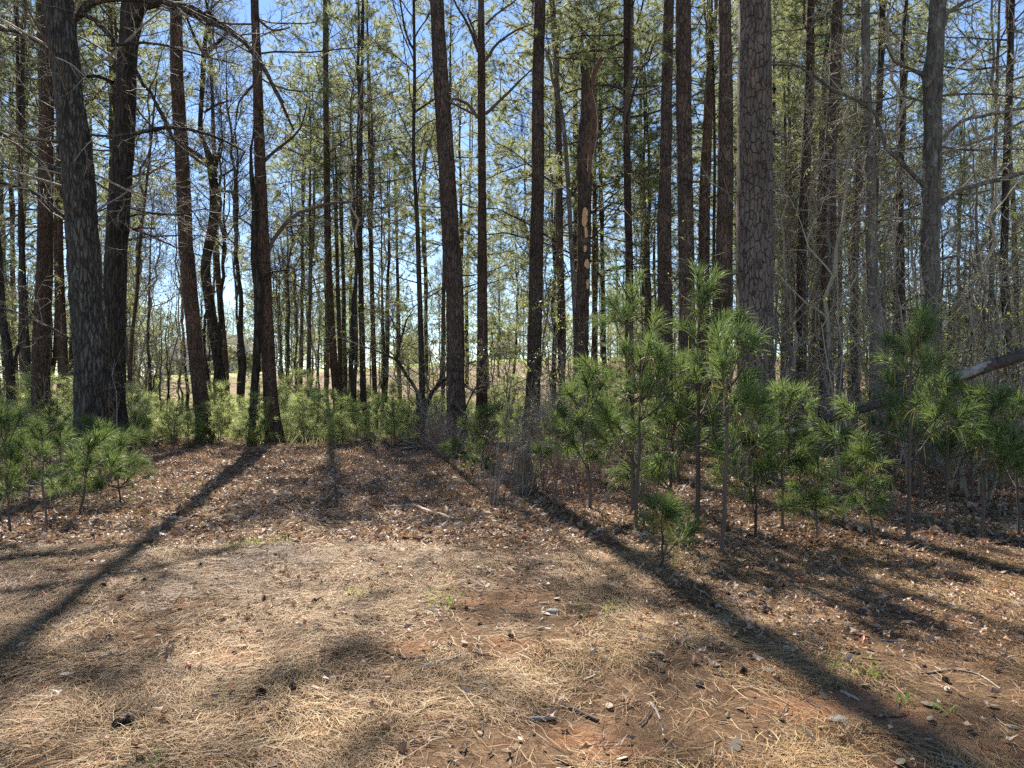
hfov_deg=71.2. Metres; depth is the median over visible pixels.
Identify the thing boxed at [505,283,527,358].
pine tree
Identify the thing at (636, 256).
understorey tree
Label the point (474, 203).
pine tree
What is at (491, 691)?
stick
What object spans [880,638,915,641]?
stick
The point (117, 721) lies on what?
pine cone
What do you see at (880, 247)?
bare tree
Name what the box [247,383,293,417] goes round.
pine sapling
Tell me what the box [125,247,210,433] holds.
understorey tree
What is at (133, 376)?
pine tree
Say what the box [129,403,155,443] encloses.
pine sapling
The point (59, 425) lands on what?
young pine
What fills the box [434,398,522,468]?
young pine
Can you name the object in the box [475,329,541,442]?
shrub
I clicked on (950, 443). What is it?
young pine
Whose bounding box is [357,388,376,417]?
pine sapling
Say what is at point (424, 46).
pine tree
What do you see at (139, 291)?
pine tree
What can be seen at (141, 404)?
shrub
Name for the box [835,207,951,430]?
understorey tree
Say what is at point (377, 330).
pine tree
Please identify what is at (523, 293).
pine tree
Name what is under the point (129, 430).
young pine
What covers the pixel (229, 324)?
understorey tree
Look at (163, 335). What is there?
pine tree
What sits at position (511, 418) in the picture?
shrub
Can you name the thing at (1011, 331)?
shrub
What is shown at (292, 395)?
pine sapling
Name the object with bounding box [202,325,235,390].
understorey tree
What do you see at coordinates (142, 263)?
bare tree
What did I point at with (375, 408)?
pine sapling
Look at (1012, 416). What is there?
young pine
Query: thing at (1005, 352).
shrub
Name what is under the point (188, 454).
leaf litter
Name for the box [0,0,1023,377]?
sky
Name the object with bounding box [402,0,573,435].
pine tree
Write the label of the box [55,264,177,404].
pine tree
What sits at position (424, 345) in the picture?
understorey tree
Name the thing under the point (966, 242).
bare tree
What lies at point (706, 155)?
pine tree
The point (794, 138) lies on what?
pine tree
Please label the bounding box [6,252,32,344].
pine tree
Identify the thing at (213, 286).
bare tree
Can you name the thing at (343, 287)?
pine tree
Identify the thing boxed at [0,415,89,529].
young pine
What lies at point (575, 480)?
shrub
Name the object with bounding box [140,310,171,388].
understorey tree
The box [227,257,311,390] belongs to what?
pine tree
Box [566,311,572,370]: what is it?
understorey tree
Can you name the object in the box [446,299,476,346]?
pine tree
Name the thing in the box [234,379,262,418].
pine sapling
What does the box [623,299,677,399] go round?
pine tree
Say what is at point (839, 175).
bare tree
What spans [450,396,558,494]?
shrub
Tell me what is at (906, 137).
pine tree
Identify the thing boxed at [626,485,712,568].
young pine
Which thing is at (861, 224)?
pine tree
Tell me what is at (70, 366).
pine tree
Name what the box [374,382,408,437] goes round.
pine sapling
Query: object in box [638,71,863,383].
pine tree
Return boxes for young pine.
[0,402,50,532]
[0,405,23,499]
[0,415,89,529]
[1,418,27,476]
[8,428,55,512]
[27,398,72,473]
[30,420,102,497]
[32,424,134,514]
[61,411,152,479]
[80,429,161,503]
[95,424,146,469]
[125,410,162,451]
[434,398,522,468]
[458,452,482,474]
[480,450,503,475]
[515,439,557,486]
[533,403,594,461]
[547,352,624,507]
[564,384,592,437]
[569,259,691,514]
[578,328,693,532]
[580,365,647,466]
[597,387,745,503]
[619,257,771,528]
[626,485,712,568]
[676,313,788,555]
[698,418,843,539]
[756,376,843,531]
[771,448,848,540]
[779,438,816,491]
[796,303,992,546]
[816,423,879,525]
[834,422,898,545]
[840,433,859,480]
[860,411,907,506]
[864,296,976,501]
[908,367,1019,532]
[933,383,1002,502]
[943,378,1023,537]
[974,388,1023,535]
[992,399,1023,491]
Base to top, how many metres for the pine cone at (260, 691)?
0.062 m
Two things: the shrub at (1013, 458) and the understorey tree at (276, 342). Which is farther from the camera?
the understorey tree at (276, 342)
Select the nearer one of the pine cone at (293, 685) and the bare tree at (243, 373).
the pine cone at (293, 685)
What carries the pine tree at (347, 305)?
on the ground
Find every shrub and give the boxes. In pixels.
[0,357,72,420]
[3,378,30,433]
[5,377,72,441]
[16,353,71,428]
[42,336,183,451]
[126,366,176,432]
[132,385,159,433]
[379,361,472,434]
[391,366,487,441]
[399,416,437,446]
[402,413,459,452]
[405,413,442,450]
[407,384,452,444]
[411,410,474,458]
[413,394,445,434]
[422,377,478,437]
[426,421,466,454]
[427,388,476,458]
[430,420,473,452]
[442,411,489,451]
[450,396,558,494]
[453,399,540,505]
[467,409,503,443]
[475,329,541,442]
[479,404,558,497]
[483,414,503,442]
[484,449,535,476]
[492,384,555,454]
[492,390,524,435]
[493,448,548,490]
[499,378,567,462]
[499,392,540,447]
[500,435,541,494]
[504,344,583,459]
[508,421,544,475]
[508,438,569,489]
[510,367,609,467]
[513,320,625,419]
[513,384,559,445]
[514,372,589,444]
[518,383,554,441]
[535,427,592,479]
[536,376,578,442]
[536,415,586,453]
[536,432,623,496]
[538,461,582,497]
[539,373,570,427]
[546,360,600,412]
[551,372,592,439]
[553,438,613,483]
[562,453,608,484]
[564,363,645,456]
[573,438,628,479]
[574,415,621,454]
[602,457,639,486]
[605,450,673,498]
[607,365,683,491]
[620,435,668,473]
[643,427,693,477]
[644,405,706,453]
[645,416,702,479]
[672,272,867,465]
[683,314,824,499]
[683,349,735,456]
[696,284,901,436]
[732,317,807,414]
[771,229,925,488]
[775,349,865,449]
[795,309,863,412]
[800,345,868,451]
[810,339,870,448]
[812,267,964,480]
[814,272,962,477]
[823,232,1023,472]
[828,254,1023,501]
[832,214,1022,487]
[862,319,1018,474]
[867,360,918,455]
[868,317,1023,490]
[889,319,1002,420]
[902,193,1023,478]
[917,328,1023,486]
[942,296,1023,432]
[943,328,1023,418]
[951,281,1023,426]
[961,278,1023,487]
[990,390,1023,487]
[995,289,1022,382]
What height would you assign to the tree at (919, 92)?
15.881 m
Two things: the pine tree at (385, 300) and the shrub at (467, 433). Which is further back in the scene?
the pine tree at (385, 300)
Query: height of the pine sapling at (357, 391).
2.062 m
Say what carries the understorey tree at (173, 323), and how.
on the ground
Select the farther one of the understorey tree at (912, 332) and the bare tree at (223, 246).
the understorey tree at (912, 332)
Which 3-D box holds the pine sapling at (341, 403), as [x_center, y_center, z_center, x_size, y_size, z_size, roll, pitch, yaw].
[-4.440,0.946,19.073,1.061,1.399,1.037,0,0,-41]
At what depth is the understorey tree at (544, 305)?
21.73 m
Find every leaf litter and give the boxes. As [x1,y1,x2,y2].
[0,437,1023,547]
[0,526,1023,767]
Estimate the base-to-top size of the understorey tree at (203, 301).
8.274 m
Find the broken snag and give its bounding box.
[572,55,604,439]
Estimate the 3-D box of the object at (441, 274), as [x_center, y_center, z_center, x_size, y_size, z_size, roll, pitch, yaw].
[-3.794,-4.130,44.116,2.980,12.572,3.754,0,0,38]
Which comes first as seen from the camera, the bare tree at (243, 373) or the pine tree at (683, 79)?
the pine tree at (683, 79)
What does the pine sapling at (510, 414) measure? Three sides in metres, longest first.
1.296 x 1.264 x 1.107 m
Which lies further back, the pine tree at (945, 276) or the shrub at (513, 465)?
the pine tree at (945, 276)
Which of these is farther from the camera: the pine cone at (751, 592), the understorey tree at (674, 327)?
the understorey tree at (674, 327)
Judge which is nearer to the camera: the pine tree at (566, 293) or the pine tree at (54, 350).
the pine tree at (54, 350)
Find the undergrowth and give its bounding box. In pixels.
[27,392,1017,447]
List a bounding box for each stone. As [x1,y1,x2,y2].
[545,608,558,612]
[827,714,850,723]
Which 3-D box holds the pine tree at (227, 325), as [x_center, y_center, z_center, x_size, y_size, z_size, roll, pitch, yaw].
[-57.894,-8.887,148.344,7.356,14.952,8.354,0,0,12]
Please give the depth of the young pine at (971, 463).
9.66 m
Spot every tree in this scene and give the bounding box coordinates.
[0,0,64,416]
[0,0,149,420]
[0,0,168,425]
[0,0,169,397]
[0,0,170,432]
[0,0,173,422]
[0,0,278,328]
[0,0,329,453]
[0,0,341,465]
[0,1,54,179]
[0,1,198,422]
[0,34,104,367]
[0,72,36,404]
[0,83,165,395]
[0,100,68,396]
[0,189,35,346]
[0,211,17,331]
[0,238,71,372]
[0,248,73,406]
[0,273,31,391]
[2,11,135,402]
[3,12,195,248]
[4,196,36,326]
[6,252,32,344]
[14,0,218,443]
[16,234,66,343]
[24,2,226,401]
[52,214,157,354]
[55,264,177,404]
[56,12,216,421]
[64,188,134,270]
[66,200,181,397]
[72,330,146,392]
[76,0,397,442]
[98,166,196,387]
[99,126,211,430]
[99,202,157,338]
[102,245,158,319]
[106,117,173,385]
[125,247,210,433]
[126,256,185,400]
[126,272,169,415]
[126,275,154,380]
[126,291,174,394]
[126,310,192,415]
[126,318,166,393]
[127,242,166,326]
[128,172,166,384]
[130,164,219,421]
[133,313,192,417]
[134,248,227,412]
[137,0,299,428]
[140,227,248,425]
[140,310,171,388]
[141,257,206,425]
[144,40,278,427]
[146,0,293,419]
[158,310,177,345]
[162,315,185,345]
[169,199,212,390]
[169,258,231,345]
[169,267,234,349]
[170,0,296,445]
[171,7,277,424]
[172,320,218,417]
[174,262,217,382]
[179,88,338,444]
[191,156,247,344]
[193,142,268,403]
[195,44,415,424]
[202,283,251,387]
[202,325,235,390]
[206,301,234,334]
[222,0,425,428]
[225,306,246,336]
[227,24,429,416]
[227,94,395,386]
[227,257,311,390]
[229,313,292,387]
[229,317,249,339]
[231,182,279,378]
[231,249,285,405]
[232,128,332,401]
[242,0,460,428]
[243,111,415,397]
[243,282,285,371]
[244,288,283,342]
[246,192,299,389]
[246,242,292,358]
[246,321,308,425]
[247,302,303,386]
[250,262,327,395]
[267,94,422,388]
[267,176,306,383]
[269,220,297,321]
[271,209,318,393]
[272,231,323,362]
[273,267,325,393]
[273,299,299,395]
[274,74,380,408]
[274,273,328,410]
[275,233,351,430]
[275,301,329,381]
[280,207,382,402]
[280,297,332,424]
[282,293,317,358]
[283,275,315,363]
[283,287,324,363]
[286,14,399,424]
[291,321,323,381]
[295,42,435,426]
[298,0,471,427]
[303,318,324,383]
[305,232,364,333]
[305,290,341,350]
[307,244,348,394]
[312,116,466,407]
[321,282,365,349]
[322,327,381,407]
[325,262,443,422]
[332,74,496,400]
[335,0,481,444]
[336,68,471,405]
[337,133,430,428]
[340,257,377,361]
[348,304,394,391]
[357,302,376,353]
[358,260,408,345]
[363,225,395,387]
[365,49,564,374]
[366,0,554,432]
[366,323,398,420]
[366,336,404,391]
[375,283,418,409]
[378,303,416,357]
[380,281,416,343]
[384,306,521,433]
[388,337,431,397]
[389,340,409,411]
[393,329,424,392]
[395,326,440,404]
[400,294,439,394]
[401,64,531,387]
[401,301,433,364]
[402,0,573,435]
[415,280,476,386]
[416,290,438,358]
[417,257,446,357]
[419,0,712,378]
[420,0,466,448]
[423,0,717,341]
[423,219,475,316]
[425,267,467,385]
[428,241,522,392]
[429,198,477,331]
[437,182,527,385]
[444,0,642,404]
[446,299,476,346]
[453,0,695,361]
[464,217,544,376]
[464,290,474,339]
[464,319,501,399]
[466,82,565,311]
[468,212,606,417]
[472,311,519,405]
[476,282,517,402]
[485,0,576,344]
[486,65,675,418]
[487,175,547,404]
[488,283,519,358]
[488,285,517,345]
[488,290,526,418]
[489,2,697,399]
[489,182,611,406]
[493,0,711,418]
[494,48,598,417]
[495,249,551,341]
[496,0,570,444]
[497,181,576,393]
[502,0,717,389]
[503,261,598,395]
[503,286,551,356]
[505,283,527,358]
[518,0,794,439]
[519,276,572,389]
[519,295,571,418]
[520,283,591,444]
[542,279,572,353]
[542,316,572,383]
[543,279,572,345]
[547,0,736,401]
[550,0,735,430]
[555,299,606,427]
[563,167,622,354]
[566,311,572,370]
[577,78,735,449]
[589,237,619,353]
[589,322,618,395]
[590,178,677,393]
[591,0,793,282]
[591,0,829,334]
[591,175,711,404]
[591,281,620,353]
[598,228,638,355]
[598,282,624,361]
[598,308,624,387]
[598,326,623,385]
[606,262,711,423]
[608,292,652,397]
[612,311,653,396]
[613,194,710,409]
[623,0,887,326]
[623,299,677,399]
[631,0,818,436]
[634,0,706,445]
[637,257,697,431]
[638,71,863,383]
[641,159,736,404]
[646,0,737,357]
[650,0,876,271]
[650,98,784,392]
[661,196,734,455]
[671,0,921,420]
[673,0,996,441]
[673,186,794,376]
[673,305,678,374]
[675,0,696,451]
[675,178,735,432]
[693,1,877,381]
[698,0,955,347]
[699,0,922,452]
[700,158,818,428]
[710,0,733,448]
[710,0,928,446]
[710,32,917,404]
[710,85,883,379]
[715,2,920,408]
[716,0,920,431]
[716,51,890,354]
[721,0,1023,467]
[725,71,889,448]
[731,0,1023,427]
[731,154,868,375]
[731,188,843,381]
[731,265,783,370]
[732,211,816,340]
[733,142,887,395]
[734,0,952,411]
[736,0,778,484]
[771,0,1001,438]
[772,92,920,443]
[773,138,907,437]
[773,176,835,421]
[773,190,862,374]
[773,214,849,428]
[773,260,844,455]
[774,97,919,405]
[774,229,850,384]
[776,147,864,369]
[776,181,865,421]
[781,70,863,379]
[781,239,866,402]
[783,213,864,411]
[783,348,1023,434]
[789,0,1023,440]
[792,0,1023,424]
[792,91,919,440]
[794,211,866,387]
[797,134,919,363]
[804,0,980,456]
[805,88,962,413]
[815,71,1023,385]
[817,88,969,443]
[834,303,868,407]
[835,188,865,420]
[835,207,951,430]
[835,251,915,379]
[836,166,917,367]
[836,182,965,367]
[838,111,1011,439]
[842,222,891,371]
[842,269,916,430]
[848,82,975,311]
[851,0,1023,427]
[855,101,989,430]
[860,210,920,375]
[863,282,962,379]
[865,98,1011,371]
[878,178,1019,350]
[879,1,1023,454]
[883,198,1023,419]
[884,108,999,253]
[886,54,1023,371]
[888,261,1016,427]
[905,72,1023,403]
[905,222,956,298]
[906,115,1023,393]
[912,153,1023,386]
[913,0,1023,420]
[914,153,1023,402]
[919,162,1023,380]
[941,218,1023,369]
[941,298,1022,413]
[943,104,1023,322]
[943,213,999,383]
[943,226,1023,379]
[945,197,984,308]
[946,184,1023,306]
[953,150,1023,276]
[953,243,1019,367]
[958,206,1023,407]
[959,284,1023,416]
[960,71,1023,248]
[960,201,1023,381]
[986,196,1023,326]
[987,221,1023,331]
[989,262,1023,427]
[1002,270,1023,408]
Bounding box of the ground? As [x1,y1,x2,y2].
[0,353,1023,767]
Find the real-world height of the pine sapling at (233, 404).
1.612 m
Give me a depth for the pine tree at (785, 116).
29.09 m
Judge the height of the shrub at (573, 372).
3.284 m
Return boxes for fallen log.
[472,444,529,446]
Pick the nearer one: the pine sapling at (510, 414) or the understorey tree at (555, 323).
the understorey tree at (555, 323)
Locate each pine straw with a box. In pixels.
[0,440,1023,555]
[0,539,1023,767]
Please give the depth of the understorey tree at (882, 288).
16.46 m
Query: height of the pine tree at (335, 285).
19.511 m
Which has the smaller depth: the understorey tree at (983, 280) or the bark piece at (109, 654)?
the bark piece at (109, 654)
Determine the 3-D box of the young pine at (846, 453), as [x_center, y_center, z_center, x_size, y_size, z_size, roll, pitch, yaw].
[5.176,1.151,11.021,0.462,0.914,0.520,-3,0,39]
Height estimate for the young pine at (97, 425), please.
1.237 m
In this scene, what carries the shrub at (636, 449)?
on the ground
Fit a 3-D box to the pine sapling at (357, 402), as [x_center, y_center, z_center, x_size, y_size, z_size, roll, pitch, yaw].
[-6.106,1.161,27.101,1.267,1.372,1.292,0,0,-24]
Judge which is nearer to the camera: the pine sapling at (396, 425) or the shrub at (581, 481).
the shrub at (581, 481)
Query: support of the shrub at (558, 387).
on the ground
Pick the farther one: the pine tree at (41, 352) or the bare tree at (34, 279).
the bare tree at (34, 279)
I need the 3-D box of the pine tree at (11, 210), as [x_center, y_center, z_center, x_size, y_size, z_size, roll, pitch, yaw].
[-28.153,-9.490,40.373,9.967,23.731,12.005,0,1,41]
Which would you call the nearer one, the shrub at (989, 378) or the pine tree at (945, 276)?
the shrub at (989, 378)
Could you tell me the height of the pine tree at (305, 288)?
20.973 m
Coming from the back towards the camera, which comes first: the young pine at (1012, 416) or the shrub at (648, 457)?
the shrub at (648, 457)
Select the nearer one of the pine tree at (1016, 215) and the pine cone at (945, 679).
the pine cone at (945, 679)
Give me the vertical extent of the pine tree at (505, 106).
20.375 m
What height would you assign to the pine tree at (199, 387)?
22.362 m
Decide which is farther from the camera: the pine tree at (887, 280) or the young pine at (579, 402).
the pine tree at (887, 280)
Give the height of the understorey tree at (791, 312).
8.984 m
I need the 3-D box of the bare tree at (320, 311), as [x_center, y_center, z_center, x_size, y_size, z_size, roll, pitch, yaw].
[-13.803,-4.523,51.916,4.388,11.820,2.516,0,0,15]
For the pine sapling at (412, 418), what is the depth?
18.10 m
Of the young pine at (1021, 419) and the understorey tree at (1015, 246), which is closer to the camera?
the young pine at (1021, 419)
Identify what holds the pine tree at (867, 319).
on the ground
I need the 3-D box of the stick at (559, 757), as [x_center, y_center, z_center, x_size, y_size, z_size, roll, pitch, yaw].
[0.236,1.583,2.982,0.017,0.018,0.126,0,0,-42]
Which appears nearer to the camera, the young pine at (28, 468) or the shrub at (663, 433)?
the young pine at (28, 468)
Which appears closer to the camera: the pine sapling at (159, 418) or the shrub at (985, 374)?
the shrub at (985, 374)
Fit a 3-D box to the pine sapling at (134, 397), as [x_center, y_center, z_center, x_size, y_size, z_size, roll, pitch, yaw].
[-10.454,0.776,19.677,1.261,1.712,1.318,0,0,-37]
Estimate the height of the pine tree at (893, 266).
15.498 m
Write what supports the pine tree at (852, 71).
on the ground
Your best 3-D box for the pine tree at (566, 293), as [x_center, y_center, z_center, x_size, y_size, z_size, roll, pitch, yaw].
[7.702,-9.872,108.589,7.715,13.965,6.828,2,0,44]
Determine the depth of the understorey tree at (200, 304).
38.35 m
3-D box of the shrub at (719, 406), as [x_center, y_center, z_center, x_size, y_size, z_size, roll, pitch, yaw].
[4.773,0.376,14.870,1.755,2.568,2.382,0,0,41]
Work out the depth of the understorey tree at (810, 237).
22.83 m
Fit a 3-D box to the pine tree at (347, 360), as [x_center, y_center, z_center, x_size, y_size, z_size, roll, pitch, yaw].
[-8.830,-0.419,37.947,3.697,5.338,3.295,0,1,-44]
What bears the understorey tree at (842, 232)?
on the ground
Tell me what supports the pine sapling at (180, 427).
on the ground
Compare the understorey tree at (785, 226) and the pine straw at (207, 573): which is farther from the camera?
the understorey tree at (785, 226)
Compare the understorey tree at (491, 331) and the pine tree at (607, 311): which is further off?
the pine tree at (607, 311)
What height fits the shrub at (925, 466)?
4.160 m
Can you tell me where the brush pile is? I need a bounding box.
[375,423,438,450]
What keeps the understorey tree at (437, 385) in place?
on the ground
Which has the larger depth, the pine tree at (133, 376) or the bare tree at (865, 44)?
the pine tree at (133, 376)
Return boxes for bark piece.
[100,650,124,656]
[529,716,555,721]
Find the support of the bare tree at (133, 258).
on the ground
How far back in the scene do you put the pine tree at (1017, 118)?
38.05 m
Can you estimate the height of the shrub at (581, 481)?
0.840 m
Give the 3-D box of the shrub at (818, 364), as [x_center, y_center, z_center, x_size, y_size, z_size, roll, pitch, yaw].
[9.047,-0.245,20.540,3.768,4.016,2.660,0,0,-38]
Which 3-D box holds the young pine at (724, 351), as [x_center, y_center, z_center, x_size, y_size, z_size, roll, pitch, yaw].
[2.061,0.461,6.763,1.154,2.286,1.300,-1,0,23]
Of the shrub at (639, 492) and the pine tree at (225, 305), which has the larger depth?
the pine tree at (225, 305)
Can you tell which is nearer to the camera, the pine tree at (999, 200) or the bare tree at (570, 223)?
the bare tree at (570, 223)
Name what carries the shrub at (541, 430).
on the ground
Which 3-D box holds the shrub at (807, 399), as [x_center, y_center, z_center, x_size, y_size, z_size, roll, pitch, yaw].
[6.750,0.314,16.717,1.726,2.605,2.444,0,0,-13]
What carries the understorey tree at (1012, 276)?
on the ground
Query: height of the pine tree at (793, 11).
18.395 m
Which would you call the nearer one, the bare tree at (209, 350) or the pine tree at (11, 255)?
the pine tree at (11, 255)
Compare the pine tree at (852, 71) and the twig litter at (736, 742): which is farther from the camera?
the pine tree at (852, 71)
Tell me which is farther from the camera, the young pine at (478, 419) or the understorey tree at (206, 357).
the understorey tree at (206, 357)
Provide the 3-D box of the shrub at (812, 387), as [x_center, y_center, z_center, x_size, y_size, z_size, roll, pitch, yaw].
[4.263,-0.071,11.606,3.218,3.429,2.272,0,0,13]
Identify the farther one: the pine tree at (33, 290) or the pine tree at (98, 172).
the pine tree at (98, 172)
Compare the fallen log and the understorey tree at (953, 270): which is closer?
the fallen log
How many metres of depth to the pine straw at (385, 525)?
8.75 m
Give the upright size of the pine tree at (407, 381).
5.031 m
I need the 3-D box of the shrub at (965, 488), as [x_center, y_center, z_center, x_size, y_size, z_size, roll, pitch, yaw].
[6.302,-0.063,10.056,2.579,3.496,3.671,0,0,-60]
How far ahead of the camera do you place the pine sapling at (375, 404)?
26.07 m
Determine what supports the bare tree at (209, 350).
on the ground
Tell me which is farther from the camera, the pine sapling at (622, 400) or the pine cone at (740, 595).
the pine sapling at (622, 400)
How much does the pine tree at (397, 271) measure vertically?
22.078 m
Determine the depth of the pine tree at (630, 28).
21.40 m
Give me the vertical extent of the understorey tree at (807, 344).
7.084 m
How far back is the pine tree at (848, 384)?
43.01 m
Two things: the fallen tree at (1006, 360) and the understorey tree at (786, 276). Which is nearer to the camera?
the fallen tree at (1006, 360)
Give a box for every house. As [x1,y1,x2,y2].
[152,334,275,374]
[389,337,432,363]
[489,333,518,359]
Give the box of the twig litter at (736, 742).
[0,440,1023,767]
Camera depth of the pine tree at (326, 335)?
48.62 m
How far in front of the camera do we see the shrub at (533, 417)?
17.22 m
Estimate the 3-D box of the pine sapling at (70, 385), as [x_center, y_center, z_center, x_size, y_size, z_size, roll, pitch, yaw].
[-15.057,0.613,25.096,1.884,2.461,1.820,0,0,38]
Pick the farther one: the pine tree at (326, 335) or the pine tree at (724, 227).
the pine tree at (326, 335)
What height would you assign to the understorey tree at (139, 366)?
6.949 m
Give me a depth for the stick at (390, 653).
4.13 m
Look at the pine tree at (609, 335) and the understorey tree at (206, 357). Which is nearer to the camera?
the understorey tree at (206, 357)
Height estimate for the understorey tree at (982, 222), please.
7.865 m
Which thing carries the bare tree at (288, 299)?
on the ground
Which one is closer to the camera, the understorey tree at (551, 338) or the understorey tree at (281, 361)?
the understorey tree at (551, 338)
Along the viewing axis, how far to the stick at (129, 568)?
6.05 m
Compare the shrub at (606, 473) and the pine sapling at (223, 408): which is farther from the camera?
the pine sapling at (223, 408)
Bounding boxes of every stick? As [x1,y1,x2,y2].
[0,675,29,677]
[50,602,92,605]
[112,564,157,573]
[383,649,422,658]
[385,717,409,720]
[415,654,461,671]
[480,683,501,701]
[557,756,578,767]
[560,703,598,721]
[649,701,660,720]
[840,690,859,700]
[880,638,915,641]
[931,669,1000,688]
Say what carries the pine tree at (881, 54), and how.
on the ground
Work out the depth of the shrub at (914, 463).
10.56 m
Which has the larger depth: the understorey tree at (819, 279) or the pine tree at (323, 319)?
the pine tree at (323, 319)
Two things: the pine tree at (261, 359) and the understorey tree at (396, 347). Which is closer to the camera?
the understorey tree at (396, 347)
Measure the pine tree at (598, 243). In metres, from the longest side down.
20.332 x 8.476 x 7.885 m
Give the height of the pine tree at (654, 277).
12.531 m
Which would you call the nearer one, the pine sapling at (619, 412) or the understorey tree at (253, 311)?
the pine sapling at (619, 412)
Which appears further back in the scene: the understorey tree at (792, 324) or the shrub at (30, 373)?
the shrub at (30, 373)
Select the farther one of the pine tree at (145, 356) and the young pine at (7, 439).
the pine tree at (145, 356)
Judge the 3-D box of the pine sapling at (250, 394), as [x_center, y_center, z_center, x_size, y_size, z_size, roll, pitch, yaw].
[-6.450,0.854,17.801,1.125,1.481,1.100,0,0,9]
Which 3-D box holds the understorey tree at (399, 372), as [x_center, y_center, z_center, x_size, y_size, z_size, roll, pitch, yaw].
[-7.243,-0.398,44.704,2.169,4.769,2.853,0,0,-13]
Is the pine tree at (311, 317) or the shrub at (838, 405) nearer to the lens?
the shrub at (838, 405)
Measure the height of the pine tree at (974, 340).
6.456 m
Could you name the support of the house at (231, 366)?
on the ground
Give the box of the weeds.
[32,453,1023,767]
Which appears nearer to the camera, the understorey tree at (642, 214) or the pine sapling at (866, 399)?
the understorey tree at (642, 214)
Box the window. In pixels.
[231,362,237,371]
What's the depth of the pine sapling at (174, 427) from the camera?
19.76 m
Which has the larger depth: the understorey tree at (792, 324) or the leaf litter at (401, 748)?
the understorey tree at (792, 324)
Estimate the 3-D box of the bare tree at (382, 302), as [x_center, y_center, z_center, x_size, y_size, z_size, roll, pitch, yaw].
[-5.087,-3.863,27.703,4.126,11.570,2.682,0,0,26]
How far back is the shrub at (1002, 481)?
11.15 m
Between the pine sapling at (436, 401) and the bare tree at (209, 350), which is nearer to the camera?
the pine sapling at (436, 401)
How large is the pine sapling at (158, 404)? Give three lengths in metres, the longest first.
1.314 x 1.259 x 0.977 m
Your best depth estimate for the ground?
4.07 m
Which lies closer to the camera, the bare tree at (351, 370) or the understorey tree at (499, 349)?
the bare tree at (351, 370)
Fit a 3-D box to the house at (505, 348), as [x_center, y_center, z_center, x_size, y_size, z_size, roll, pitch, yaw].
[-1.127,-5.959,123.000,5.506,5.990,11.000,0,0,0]
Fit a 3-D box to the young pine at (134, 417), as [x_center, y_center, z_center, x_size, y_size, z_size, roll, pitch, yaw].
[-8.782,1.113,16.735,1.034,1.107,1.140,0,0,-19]
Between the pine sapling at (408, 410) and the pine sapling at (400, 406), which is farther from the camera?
the pine sapling at (400, 406)
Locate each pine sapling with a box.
[0,395,10,408]
[1,399,44,447]
[3,374,60,420]
[4,365,65,411]
[12,403,68,450]
[21,377,71,421]
[42,411,62,442]
[47,404,72,427]
[55,409,72,441]
[57,374,72,403]
[62,404,72,426]
[126,383,153,427]
[126,388,161,419]
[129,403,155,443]
[130,397,158,425]
[132,390,159,419]
[132,404,154,436]
[139,414,158,438]
[140,380,169,416]
[140,414,163,434]
[148,399,165,432]
[149,402,188,437]
[154,410,194,438]
[155,396,200,449]
[169,413,195,438]
[180,390,193,414]
[181,401,223,445]
[186,419,208,443]
[192,377,245,437]
[192,415,216,436]
[211,405,231,441]
[211,405,235,436]
[216,395,236,427]
[228,418,258,445]
[230,390,278,445]
[232,403,262,429]
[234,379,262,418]
[236,402,272,441]
[242,419,277,444]
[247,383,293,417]
[278,365,321,419]
[280,409,297,429]
[282,391,316,442]
[282,410,310,439]
[283,393,327,444]
[283,411,310,441]
[286,383,341,434]
[287,423,305,442]
[302,393,326,424]
[305,393,330,439]
[309,388,332,423]
[314,387,347,425]
[321,416,354,444]
[326,411,354,444]
[327,395,360,436]
[338,398,361,427]
[339,403,371,442]
[340,388,367,422]
[344,377,371,418]
[348,408,377,439]
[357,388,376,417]
[358,391,390,430]
[366,393,384,431]
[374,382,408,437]
[378,410,404,443]
[380,399,409,446]
[380,399,412,424]
[391,392,428,435]
[397,407,414,438]
[400,415,424,445]
[405,404,433,434]
[426,395,446,430]
[470,394,500,421]
[487,383,507,422]
[491,373,524,413]
[499,373,525,419]
[502,407,520,426]
[590,362,636,414]
[608,387,638,415]
[614,406,634,430]
[643,367,678,403]
[783,358,819,422]
[808,378,818,433]
[859,386,885,429]
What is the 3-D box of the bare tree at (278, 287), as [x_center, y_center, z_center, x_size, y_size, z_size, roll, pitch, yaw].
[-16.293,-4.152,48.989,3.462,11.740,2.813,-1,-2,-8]
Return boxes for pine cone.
[111,718,122,730]
[120,711,135,725]
[255,688,266,697]
[288,681,296,690]
[696,679,703,687]
[736,593,744,599]
[739,665,747,673]
[747,590,755,595]
[759,603,772,614]
[942,676,949,682]
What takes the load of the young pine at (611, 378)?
on the ground
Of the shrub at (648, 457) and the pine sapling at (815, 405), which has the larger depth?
the pine sapling at (815, 405)
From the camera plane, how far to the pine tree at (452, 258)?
17.20 m
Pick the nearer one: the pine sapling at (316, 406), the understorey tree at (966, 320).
the understorey tree at (966, 320)
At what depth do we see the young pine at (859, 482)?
6.94 m
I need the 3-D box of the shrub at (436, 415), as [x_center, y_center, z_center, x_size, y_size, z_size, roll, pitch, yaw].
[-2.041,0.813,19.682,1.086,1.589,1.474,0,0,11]
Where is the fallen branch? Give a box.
[386,504,453,519]
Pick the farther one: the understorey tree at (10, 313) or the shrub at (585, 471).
the understorey tree at (10, 313)
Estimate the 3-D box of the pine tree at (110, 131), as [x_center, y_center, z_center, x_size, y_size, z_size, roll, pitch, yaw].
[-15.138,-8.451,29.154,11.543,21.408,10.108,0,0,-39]

